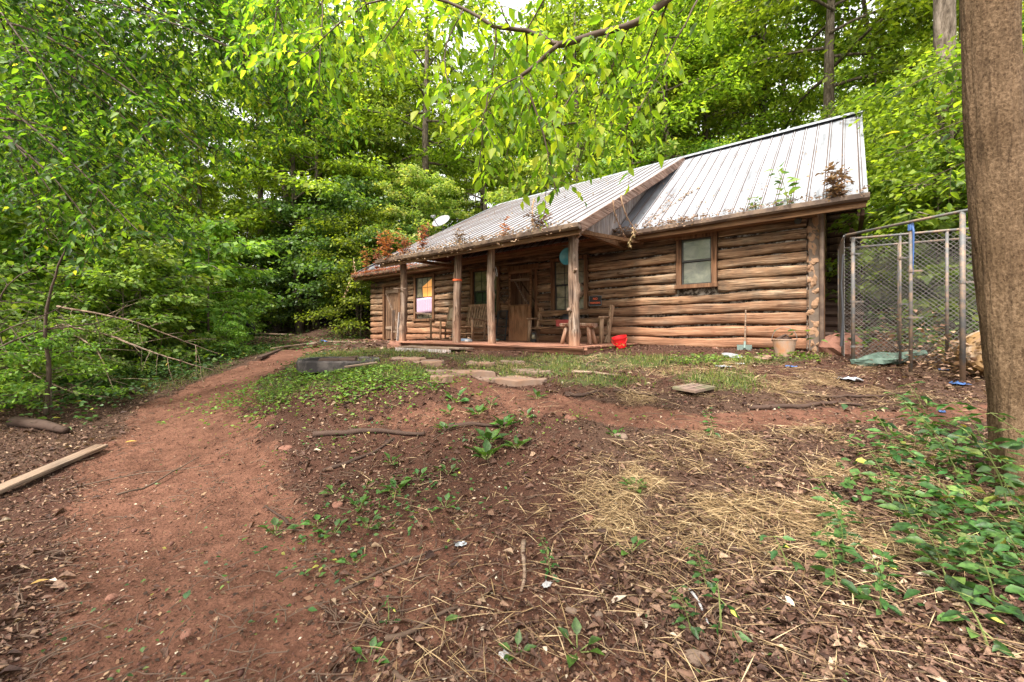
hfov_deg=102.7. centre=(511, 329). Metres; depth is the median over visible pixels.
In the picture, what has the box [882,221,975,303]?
leafy shrub
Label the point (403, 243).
roof plant
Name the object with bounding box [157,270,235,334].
leafy shrub
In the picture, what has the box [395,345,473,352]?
step platform
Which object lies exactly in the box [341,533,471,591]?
stick
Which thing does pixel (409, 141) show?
forest tree
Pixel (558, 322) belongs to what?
red crate
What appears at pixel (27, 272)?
fallen branch
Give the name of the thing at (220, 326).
leafy shrub
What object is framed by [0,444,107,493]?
loose board
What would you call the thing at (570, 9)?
forest tree
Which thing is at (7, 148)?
understory tree
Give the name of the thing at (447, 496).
broadleaf weed
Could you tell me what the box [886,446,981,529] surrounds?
leafy weed
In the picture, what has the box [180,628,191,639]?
stone
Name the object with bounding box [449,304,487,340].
rocking chair
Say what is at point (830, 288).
earth step
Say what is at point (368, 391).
stick
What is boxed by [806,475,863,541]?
leafy weed
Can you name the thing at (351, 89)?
forest tree
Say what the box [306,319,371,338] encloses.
ground cover
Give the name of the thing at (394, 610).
leafy weed
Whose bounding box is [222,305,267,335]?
leafy shrub
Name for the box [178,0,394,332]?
forest tree
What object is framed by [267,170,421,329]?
understory tree
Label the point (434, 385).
broadleaf weed
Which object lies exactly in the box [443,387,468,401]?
broadleaf weed
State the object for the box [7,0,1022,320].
sky
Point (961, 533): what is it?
leafy weed
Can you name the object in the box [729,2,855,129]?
forest tree
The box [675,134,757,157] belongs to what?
understory tree
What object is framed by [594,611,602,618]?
stone
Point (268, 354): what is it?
loose board
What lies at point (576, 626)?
broadleaf weed
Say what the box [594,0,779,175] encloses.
forest tree
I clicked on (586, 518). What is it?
stone
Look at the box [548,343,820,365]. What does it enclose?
ground cover
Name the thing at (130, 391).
fallen log
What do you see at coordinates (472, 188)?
forest tree
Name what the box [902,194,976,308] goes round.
leafy shrub
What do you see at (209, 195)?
forest tree
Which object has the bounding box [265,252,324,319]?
understory tree
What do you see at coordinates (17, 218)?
leafy shrub
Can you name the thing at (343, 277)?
understory tree
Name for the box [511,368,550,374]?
flagstone
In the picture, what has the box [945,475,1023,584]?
leafy weed
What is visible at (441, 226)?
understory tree
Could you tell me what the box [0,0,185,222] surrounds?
forest tree
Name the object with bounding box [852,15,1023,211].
overhanging branch
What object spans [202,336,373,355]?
ground cover
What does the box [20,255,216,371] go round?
leafy shrub
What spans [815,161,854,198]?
roof plant
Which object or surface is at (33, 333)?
fallen branch
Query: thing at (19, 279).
understory tree
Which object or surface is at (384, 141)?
understory tree
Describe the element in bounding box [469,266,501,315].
window
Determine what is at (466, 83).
forest tree
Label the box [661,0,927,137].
forest tree
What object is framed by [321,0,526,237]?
forest tree
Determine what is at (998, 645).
leafy weed
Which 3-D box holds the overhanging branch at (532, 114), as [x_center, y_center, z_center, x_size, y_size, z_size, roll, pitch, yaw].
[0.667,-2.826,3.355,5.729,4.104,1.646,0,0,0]
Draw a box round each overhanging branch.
[250,0,714,229]
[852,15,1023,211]
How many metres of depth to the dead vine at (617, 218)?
7.97 m
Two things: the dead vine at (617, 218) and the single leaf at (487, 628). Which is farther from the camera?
the dead vine at (617, 218)
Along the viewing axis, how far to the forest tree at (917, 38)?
23.17 m
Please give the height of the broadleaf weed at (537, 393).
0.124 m
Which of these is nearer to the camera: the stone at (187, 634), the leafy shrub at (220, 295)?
the stone at (187, 634)
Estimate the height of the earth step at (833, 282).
0.554 m
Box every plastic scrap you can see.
[455,541,466,545]
[499,649,508,661]
[541,581,551,587]
[838,377,863,380]
[949,381,971,384]
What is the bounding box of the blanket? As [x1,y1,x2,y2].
[447,308,452,327]
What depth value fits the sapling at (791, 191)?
6.91 m
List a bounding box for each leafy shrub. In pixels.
[0,191,95,362]
[0,202,199,348]
[0,259,142,381]
[0,287,41,355]
[0,291,101,399]
[0,326,134,410]
[1,242,134,344]
[12,311,155,385]
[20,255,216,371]
[33,227,244,366]
[77,215,233,343]
[85,214,291,354]
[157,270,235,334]
[188,285,266,339]
[195,318,251,358]
[211,277,281,332]
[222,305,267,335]
[825,142,978,327]
[863,159,970,266]
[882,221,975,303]
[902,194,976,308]
[903,189,971,260]
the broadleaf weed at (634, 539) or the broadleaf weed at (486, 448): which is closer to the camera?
the broadleaf weed at (634, 539)
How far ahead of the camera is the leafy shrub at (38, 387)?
5.51 m
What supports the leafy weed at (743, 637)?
on the ground at (418, 463)
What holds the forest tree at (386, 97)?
on the ground at (418, 463)
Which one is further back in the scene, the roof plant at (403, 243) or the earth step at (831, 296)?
the roof plant at (403, 243)
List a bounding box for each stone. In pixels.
[105,593,117,601]
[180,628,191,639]
[278,445,292,450]
[332,501,342,508]
[373,576,382,587]
[564,415,576,420]
[565,607,576,614]
[584,514,593,520]
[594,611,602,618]
[614,433,627,440]
[680,649,710,668]
[754,355,771,360]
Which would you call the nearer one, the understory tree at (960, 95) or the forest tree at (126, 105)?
the understory tree at (960, 95)
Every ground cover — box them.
[0,330,385,429]
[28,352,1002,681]
[145,356,547,433]
[183,399,564,611]
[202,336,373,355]
[266,363,736,478]
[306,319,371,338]
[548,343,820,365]
[774,237,978,357]
[833,402,1023,637]
[846,308,983,386]
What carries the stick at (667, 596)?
on the ground at (418, 463)
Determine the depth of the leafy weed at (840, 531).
2.33 m
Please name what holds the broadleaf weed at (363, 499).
on the ground at (418, 463)
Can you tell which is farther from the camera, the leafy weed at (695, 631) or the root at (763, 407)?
the root at (763, 407)
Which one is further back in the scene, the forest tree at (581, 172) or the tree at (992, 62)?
the forest tree at (581, 172)
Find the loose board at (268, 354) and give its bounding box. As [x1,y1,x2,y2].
[257,345,289,358]
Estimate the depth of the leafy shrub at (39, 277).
10.49 m
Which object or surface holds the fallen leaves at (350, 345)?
on the ground at (418, 463)
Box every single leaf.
[446,614,461,620]
[477,623,490,630]
[612,595,626,602]
[774,594,794,605]
[937,612,964,620]
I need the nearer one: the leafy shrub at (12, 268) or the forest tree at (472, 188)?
the leafy shrub at (12, 268)
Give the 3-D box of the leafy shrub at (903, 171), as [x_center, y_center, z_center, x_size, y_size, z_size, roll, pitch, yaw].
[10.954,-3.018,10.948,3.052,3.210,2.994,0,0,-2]
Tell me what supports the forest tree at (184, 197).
on the ground at (418, 463)
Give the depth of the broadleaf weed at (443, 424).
4.26 m
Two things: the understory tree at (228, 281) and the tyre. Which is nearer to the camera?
the tyre
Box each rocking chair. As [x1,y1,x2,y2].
[425,306,462,340]
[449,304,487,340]
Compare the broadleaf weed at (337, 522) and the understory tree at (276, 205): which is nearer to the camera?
the broadleaf weed at (337, 522)
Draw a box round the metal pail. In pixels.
[771,327,796,356]
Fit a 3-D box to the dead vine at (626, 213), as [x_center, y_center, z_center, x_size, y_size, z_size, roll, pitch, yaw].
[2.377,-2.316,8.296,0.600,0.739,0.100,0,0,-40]
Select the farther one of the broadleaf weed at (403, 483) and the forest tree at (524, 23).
the forest tree at (524, 23)
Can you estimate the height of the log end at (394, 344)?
0.317 m
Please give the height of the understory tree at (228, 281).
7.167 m
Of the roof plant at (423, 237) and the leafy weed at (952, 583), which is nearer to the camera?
the leafy weed at (952, 583)
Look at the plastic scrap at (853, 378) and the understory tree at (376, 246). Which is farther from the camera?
the understory tree at (376, 246)
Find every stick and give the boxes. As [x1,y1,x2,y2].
[63,463,213,490]
[117,457,198,495]
[265,505,288,524]
[323,437,393,471]
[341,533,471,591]
[343,383,388,404]
[385,606,458,641]
[391,669,418,681]
[520,539,525,592]
[571,370,618,375]
[638,581,680,602]
[686,509,847,578]
[688,588,708,623]
[893,552,1006,587]
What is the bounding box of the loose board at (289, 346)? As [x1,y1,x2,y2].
[270,343,306,348]
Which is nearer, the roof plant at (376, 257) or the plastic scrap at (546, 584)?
the plastic scrap at (546, 584)
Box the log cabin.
[351,110,869,354]
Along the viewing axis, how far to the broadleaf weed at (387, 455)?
3.79 m
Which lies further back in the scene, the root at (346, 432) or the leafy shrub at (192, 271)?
the leafy shrub at (192, 271)
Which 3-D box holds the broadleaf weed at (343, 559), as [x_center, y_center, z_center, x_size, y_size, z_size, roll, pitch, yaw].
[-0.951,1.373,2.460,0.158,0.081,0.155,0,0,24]
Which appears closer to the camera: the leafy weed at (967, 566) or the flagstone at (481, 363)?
the leafy weed at (967, 566)
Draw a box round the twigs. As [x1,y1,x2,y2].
[0,321,1023,681]
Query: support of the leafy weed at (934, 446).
on the ground at (418, 463)
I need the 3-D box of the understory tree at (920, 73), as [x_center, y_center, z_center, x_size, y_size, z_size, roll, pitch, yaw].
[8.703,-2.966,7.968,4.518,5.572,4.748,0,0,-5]
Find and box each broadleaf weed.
[259,517,300,535]
[300,514,331,525]
[312,518,347,538]
[319,483,345,493]
[336,552,367,564]
[344,495,368,511]
[352,636,389,662]
[357,513,380,528]
[379,478,410,491]
[384,452,401,464]
[403,467,426,480]
[426,381,440,390]
[433,421,457,429]
[433,493,455,510]
[440,404,453,413]
[440,464,458,476]
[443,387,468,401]
[464,404,488,414]
[464,439,504,459]
[474,427,508,441]
[489,414,516,427]
[499,437,531,448]
[499,629,535,660]
[518,407,534,417]
[529,388,544,398]
[558,617,604,667]
[605,427,624,435]
[615,536,645,555]
[618,475,647,492]
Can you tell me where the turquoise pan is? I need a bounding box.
[559,245,567,264]
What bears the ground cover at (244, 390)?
on the ground at (418, 463)
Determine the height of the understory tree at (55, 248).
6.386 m
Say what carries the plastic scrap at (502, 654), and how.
on the ground at (418, 463)
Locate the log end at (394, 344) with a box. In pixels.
[387,341,401,347]
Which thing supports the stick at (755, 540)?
on the ground at (418, 463)
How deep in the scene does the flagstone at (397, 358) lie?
6.73 m
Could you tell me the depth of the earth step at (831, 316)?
8.07 m
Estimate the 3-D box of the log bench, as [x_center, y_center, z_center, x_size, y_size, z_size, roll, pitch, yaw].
[1.325,-0.130,9.599,2.034,0.868,0.626,0,0,39]
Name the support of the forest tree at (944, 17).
on the ground at (418, 463)
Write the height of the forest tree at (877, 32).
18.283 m
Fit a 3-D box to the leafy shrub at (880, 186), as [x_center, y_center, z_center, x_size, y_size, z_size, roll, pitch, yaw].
[7.875,-1.516,7.532,3.399,3.644,3.465,0,0,3]
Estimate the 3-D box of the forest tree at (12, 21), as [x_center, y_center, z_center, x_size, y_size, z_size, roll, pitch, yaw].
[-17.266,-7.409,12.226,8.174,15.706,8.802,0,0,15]
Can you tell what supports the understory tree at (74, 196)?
on the ground at (418, 463)
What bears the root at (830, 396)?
on the ground at (418, 463)
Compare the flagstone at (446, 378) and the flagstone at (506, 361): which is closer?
the flagstone at (446, 378)
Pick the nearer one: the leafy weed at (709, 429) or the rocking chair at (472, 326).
the leafy weed at (709, 429)
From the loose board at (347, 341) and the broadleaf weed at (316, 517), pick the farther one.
the loose board at (347, 341)
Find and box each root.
[312,428,424,436]
[443,421,511,430]
[565,390,597,396]
[613,389,656,395]
[748,401,863,409]
[786,390,904,397]
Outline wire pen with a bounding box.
[838,209,978,380]
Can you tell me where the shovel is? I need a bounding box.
[737,310,751,350]
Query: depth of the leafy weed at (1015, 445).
2.58 m
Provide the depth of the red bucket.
8.07 m
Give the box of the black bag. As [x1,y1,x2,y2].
[560,314,568,319]
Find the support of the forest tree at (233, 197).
on the ground at (418, 463)
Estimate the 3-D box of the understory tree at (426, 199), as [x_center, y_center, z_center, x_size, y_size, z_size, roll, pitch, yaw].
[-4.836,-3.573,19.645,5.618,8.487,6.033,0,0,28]
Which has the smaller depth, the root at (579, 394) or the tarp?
the root at (579, 394)
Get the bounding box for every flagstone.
[391,356,425,360]
[413,359,444,366]
[426,369,495,376]
[430,374,452,382]
[466,360,494,366]
[475,375,546,386]
[499,360,524,364]
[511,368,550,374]
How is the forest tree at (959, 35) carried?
on the ground at (418, 463)
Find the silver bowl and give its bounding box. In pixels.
[721,353,742,358]
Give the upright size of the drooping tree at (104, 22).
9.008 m
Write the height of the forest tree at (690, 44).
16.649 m
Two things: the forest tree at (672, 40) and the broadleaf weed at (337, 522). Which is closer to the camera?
the broadleaf weed at (337, 522)
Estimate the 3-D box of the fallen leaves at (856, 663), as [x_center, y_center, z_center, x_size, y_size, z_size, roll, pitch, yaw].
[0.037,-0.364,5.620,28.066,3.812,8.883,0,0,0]
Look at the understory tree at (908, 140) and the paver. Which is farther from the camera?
the understory tree at (908, 140)
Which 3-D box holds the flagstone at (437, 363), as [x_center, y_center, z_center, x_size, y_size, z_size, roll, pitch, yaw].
[-1.359,0.541,6.649,0.635,0.105,0.350,-2,0,26]
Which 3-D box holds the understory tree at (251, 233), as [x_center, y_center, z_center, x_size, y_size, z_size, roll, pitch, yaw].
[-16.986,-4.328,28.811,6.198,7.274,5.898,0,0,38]
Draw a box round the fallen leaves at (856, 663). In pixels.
[0,281,1023,681]
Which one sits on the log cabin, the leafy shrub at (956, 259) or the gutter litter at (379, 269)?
the gutter litter at (379, 269)
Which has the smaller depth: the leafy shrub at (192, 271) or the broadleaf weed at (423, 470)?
the broadleaf weed at (423, 470)
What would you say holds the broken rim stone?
on the ground at (418, 463)
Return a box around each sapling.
[4,213,124,415]
[764,162,800,205]
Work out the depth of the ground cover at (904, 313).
7.37 m
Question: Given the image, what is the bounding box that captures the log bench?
[526,305,614,342]
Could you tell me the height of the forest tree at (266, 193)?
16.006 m
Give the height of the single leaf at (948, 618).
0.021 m
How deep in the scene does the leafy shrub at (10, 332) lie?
5.99 m
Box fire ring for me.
[296,355,379,372]
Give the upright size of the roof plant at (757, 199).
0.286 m
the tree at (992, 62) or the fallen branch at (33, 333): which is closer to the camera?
the tree at (992, 62)
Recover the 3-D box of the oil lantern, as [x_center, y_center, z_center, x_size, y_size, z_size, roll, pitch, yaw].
[0.520,0.153,9.908,0.145,0.275,0.145,0,0,-6]
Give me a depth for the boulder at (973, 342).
5.12 m
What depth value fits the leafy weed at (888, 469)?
2.82 m
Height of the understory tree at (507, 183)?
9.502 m
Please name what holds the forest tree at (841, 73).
on the ground at (418, 463)
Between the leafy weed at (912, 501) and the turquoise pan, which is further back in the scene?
the turquoise pan
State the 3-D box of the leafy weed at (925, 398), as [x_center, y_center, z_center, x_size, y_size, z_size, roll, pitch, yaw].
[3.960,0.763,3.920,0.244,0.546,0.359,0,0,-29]
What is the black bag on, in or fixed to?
on the red crate
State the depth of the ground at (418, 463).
3.35 m
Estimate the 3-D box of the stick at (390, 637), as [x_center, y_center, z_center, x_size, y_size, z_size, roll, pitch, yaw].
[-0.430,1.425,1.987,0.376,0.034,0.046,0,0,-33]
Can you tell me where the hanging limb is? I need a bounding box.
[208,0,433,147]
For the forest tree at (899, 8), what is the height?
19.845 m
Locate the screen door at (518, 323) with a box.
[509,268,531,340]
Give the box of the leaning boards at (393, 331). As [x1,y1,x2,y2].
[391,310,399,340]
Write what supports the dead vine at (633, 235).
attached to the log cabin
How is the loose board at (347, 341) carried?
on the ground at (418, 463)
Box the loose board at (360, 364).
[344,362,376,367]
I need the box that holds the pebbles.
[0,366,959,681]
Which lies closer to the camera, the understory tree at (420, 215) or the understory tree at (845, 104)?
the understory tree at (845, 104)
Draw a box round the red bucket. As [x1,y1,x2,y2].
[611,335,626,348]
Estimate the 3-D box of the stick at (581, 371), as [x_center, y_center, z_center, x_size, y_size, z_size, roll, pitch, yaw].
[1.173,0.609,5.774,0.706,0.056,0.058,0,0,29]
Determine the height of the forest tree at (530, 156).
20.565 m
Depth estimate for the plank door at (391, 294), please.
15.07 m
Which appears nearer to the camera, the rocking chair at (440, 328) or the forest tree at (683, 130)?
the rocking chair at (440, 328)
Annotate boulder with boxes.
[818,332,862,356]
[947,331,983,375]
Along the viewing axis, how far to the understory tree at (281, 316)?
19.00 m
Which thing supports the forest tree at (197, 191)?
on the ground at (418, 463)
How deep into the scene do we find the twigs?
2.26 m
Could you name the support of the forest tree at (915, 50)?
on the ground at (418, 463)
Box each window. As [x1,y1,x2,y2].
[412,273,436,320]
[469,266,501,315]
[549,254,589,310]
[674,231,718,289]
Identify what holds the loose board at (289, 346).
on the ground at (418, 463)
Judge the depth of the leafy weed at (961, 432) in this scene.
2.69 m
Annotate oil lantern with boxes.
[530,331,536,341]
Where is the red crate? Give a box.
[555,320,568,326]
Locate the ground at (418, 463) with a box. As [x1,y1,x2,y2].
[0,239,1023,681]
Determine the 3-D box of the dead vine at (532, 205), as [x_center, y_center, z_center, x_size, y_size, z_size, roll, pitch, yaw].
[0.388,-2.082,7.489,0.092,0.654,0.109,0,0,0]
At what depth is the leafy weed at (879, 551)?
2.22 m
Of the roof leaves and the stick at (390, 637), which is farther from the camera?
the roof leaves
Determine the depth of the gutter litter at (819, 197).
7.04 m
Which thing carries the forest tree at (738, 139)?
on the ground at (418, 463)
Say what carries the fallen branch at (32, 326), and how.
on the ground at (418, 463)
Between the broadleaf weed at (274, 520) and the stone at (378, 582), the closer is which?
the stone at (378, 582)
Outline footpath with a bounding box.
[427,374,986,435]
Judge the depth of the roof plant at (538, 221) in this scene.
7.51 m
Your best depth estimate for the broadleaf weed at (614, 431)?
3.98 m
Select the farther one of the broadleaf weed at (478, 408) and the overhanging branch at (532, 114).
the broadleaf weed at (478, 408)
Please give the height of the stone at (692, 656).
0.074 m
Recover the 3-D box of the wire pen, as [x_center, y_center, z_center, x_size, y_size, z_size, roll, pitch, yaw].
[5.714,-0.284,5.529,2.071,2.247,2.621,0,0,39]
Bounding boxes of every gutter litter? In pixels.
[351,260,435,277]
[377,219,576,266]
[612,214,704,234]
[701,185,870,220]
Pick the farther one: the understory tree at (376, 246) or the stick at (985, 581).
the understory tree at (376, 246)
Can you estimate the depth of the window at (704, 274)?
8.33 m
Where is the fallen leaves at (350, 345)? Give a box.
[56,246,918,379]
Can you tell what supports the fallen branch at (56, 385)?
on the ground at (418, 463)
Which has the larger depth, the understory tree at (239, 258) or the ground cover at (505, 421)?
the understory tree at (239, 258)
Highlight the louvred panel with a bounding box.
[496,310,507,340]
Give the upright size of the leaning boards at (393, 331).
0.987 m
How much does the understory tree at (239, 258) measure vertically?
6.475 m
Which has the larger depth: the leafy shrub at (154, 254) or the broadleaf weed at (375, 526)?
the leafy shrub at (154, 254)
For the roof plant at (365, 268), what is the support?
on the log cabin
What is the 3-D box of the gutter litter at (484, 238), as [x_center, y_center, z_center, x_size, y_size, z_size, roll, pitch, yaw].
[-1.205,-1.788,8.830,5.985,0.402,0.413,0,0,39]
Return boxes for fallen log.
[0,383,140,393]
[5,416,70,433]
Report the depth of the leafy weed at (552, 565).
2.31 m
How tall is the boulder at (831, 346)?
0.623 m
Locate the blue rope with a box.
[908,223,914,267]
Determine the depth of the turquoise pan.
7.84 m
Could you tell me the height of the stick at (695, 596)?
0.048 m
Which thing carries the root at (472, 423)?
on the ground at (418, 463)
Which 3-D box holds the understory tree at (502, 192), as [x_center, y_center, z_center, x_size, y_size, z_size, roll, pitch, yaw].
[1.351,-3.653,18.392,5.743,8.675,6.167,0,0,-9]
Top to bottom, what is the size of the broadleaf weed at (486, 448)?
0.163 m
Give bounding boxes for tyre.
[238,320,255,335]
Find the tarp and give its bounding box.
[850,350,927,365]
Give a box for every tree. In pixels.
[0,0,173,285]
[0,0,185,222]
[0,0,381,294]
[0,1,121,205]
[0,99,220,338]
[0,104,139,328]
[0,122,98,310]
[1,102,114,314]
[36,1,260,288]
[94,74,257,319]
[95,48,183,188]
[116,49,270,327]
[141,157,220,231]
[156,0,337,329]
[158,97,277,235]
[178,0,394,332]
[179,217,278,327]
[185,193,307,331]
[187,12,392,311]
[188,0,375,330]
[188,187,263,265]
[217,33,385,328]
[228,182,369,328]
[233,223,279,311]
[235,125,299,265]
[246,73,371,223]
[249,35,416,239]
[253,215,362,328]
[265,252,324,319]
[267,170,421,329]
[294,0,386,298]
[294,200,408,337]
[318,93,465,239]
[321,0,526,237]
[322,3,469,220]
[346,215,408,306]
[353,163,474,293]
[357,27,477,222]
[358,79,465,208]
[362,162,464,253]
[382,32,543,238]
[411,205,456,230]
[430,94,480,220]
[432,74,534,229]
[452,151,496,222]
[462,60,550,218]
[471,0,687,192]
[475,0,608,182]
[476,107,571,200]
[481,149,598,284]
[482,153,564,202]
[534,24,640,190]
[536,0,734,176]
[552,131,592,188]
[564,0,802,177]
[575,110,685,176]
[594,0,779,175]
[601,0,808,161]
[603,0,847,161]
[628,73,719,158]
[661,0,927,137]
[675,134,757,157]
[678,31,775,141]
[685,1,778,135]
[690,0,958,134]
[711,133,763,147]
[713,102,773,142]
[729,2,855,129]
[753,0,958,164]
[766,86,816,127]
[799,66,933,248]
[803,15,929,235]
[825,10,1023,293]
[834,0,1023,126]
[835,89,933,235]
[838,0,1023,112]
[866,95,933,219]
[880,32,957,162]
[887,34,1023,166]
[900,18,1023,182]
[933,0,970,262]
[958,10,962,132]
[959,0,1023,501]
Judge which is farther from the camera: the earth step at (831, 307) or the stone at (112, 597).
the earth step at (831, 307)
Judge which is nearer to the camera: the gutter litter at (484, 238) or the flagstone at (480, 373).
the flagstone at (480, 373)
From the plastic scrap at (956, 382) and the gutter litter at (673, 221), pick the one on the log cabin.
the gutter litter at (673, 221)
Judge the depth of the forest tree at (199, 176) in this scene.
17.95 m
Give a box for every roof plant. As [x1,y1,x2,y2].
[359,247,370,272]
[371,227,401,259]
[372,247,382,270]
[396,235,413,254]
[415,222,434,249]
[452,227,466,243]
[498,216,510,235]
[523,204,553,229]
[745,196,763,210]
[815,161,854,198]
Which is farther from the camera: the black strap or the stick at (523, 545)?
the black strap
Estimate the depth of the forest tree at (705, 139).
20.44 m
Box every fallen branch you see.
[0,234,51,311]
[0,260,104,383]
[0,289,131,370]
[0,348,120,404]
[48,325,141,401]
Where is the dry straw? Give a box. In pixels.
[334,345,1023,681]
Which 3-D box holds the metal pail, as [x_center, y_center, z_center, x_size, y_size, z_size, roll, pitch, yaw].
[4.481,0.193,6.750,0.370,0.494,0.352,0,0,39]
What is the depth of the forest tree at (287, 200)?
21.24 m
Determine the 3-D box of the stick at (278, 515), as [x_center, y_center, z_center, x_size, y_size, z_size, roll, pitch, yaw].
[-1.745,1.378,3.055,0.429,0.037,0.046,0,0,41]
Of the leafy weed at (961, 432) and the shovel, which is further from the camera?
the shovel
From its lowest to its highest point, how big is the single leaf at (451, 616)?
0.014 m
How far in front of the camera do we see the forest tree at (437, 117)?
28.84 m
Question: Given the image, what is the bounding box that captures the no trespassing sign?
[589,295,601,305]
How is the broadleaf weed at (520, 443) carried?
on the ground at (418, 463)
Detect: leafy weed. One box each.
[379,595,400,624]
[538,537,559,581]
[667,585,704,639]
[685,543,715,589]
[701,578,752,641]
[702,407,720,437]
[759,535,804,575]
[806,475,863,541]
[809,521,859,594]
[817,500,865,562]
[850,542,899,591]
[854,551,904,615]
[857,449,916,515]
[861,407,920,468]
[874,475,945,560]
[884,392,937,450]
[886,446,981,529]
[897,398,978,484]
[898,381,949,435]
[899,512,979,596]
[903,412,965,467]
[904,496,986,575]
[934,402,1023,510]
[935,586,1015,658]
[943,422,1023,528]
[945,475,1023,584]
[955,529,1023,620]
[965,413,1023,461]
[1004,502,1023,541]
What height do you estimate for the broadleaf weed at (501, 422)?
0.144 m
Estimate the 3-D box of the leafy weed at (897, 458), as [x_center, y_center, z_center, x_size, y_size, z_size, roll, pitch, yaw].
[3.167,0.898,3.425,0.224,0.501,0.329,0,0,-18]
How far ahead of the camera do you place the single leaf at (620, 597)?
2.11 m
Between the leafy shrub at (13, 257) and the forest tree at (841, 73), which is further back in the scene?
the forest tree at (841, 73)
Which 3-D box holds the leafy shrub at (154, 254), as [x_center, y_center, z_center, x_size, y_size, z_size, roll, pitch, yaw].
[-7.965,-0.494,8.716,3.198,3.364,3.138,0,0,-4]
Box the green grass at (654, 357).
[103,343,832,407]
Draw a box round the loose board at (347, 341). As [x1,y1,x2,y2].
[327,341,366,342]
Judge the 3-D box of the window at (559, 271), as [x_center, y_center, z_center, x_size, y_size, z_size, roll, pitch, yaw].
[1.435,-1.120,10.228,1.090,1.384,0.185,0,0,39]
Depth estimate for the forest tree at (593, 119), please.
32.62 m
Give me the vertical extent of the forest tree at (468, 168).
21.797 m
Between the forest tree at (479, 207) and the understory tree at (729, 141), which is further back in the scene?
the forest tree at (479, 207)
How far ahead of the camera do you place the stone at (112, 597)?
2.19 m
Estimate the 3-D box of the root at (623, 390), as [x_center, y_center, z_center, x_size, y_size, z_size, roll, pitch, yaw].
[1.502,0.762,5.009,0.518,0.061,0.057,0,0,16]
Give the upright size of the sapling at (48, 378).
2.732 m
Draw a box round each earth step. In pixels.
[825,303,863,311]
[825,311,863,321]
[825,321,864,332]
[825,332,865,347]
[826,294,862,302]
[827,278,861,285]
[827,285,860,293]
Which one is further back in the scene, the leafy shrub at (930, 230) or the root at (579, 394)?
the leafy shrub at (930, 230)
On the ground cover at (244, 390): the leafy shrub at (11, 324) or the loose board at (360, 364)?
the loose board at (360, 364)
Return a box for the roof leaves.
[396,122,855,252]
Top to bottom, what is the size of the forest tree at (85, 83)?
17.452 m
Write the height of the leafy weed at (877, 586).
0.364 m
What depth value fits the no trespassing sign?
9.69 m
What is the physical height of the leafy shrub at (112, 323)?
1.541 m
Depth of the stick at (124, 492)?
3.64 m
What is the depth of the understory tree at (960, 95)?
9.91 m
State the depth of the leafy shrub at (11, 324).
6.66 m
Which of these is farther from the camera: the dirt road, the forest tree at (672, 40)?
the forest tree at (672, 40)
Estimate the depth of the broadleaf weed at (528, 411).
4.45 m
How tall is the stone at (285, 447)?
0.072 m
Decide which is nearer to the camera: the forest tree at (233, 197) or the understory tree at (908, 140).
the understory tree at (908, 140)
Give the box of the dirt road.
[4,346,353,681]
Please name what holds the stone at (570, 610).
on the ground at (418, 463)
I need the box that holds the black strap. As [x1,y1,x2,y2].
[840,254,844,345]
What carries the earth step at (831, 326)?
on the ground at (418, 463)
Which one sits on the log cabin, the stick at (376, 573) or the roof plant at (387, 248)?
the roof plant at (387, 248)
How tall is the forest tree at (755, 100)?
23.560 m
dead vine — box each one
[531,198,535,229]
[612,199,626,237]
[620,195,637,233]
[628,227,635,248]
[644,186,699,225]
[644,192,675,223]
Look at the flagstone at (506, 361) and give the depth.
6.64 m
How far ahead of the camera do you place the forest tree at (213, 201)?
26.14 m
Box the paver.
[672,383,714,392]
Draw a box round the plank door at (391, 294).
[385,286,397,338]
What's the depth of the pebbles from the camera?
2.24 m
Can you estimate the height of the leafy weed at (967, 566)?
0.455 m
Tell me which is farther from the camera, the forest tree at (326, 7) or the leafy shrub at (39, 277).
the forest tree at (326, 7)
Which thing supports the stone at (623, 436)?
on the ground at (418, 463)
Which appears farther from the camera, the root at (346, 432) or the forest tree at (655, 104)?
the forest tree at (655, 104)
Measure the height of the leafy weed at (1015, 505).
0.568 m
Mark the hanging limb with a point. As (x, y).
(255, 28)
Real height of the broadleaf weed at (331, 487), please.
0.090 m
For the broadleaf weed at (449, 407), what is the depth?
4.59 m
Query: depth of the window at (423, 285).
13.83 m
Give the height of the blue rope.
0.695 m
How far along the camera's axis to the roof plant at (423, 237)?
10.07 m
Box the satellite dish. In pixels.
[431,215,449,230]
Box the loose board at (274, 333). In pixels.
[247,332,293,334]
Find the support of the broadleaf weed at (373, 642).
on the ground at (418, 463)
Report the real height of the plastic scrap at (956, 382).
0.039 m
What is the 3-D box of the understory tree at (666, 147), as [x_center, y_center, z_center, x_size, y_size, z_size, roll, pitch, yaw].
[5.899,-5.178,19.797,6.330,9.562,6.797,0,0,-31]
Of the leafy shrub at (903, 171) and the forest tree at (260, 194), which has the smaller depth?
the leafy shrub at (903, 171)
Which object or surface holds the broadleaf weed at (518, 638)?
on the ground at (418, 463)
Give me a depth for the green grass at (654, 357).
6.16 m
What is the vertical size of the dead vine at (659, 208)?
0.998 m
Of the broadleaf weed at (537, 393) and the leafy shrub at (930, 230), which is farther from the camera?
the leafy shrub at (930, 230)
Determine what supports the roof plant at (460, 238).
on the log cabin
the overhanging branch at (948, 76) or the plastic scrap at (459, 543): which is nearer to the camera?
the plastic scrap at (459, 543)
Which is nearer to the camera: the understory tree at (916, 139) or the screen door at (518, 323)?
the screen door at (518, 323)
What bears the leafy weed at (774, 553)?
on the ground at (418, 463)
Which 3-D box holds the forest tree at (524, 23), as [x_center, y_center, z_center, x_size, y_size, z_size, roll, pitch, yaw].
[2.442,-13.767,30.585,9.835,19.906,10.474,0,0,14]
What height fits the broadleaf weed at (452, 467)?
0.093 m

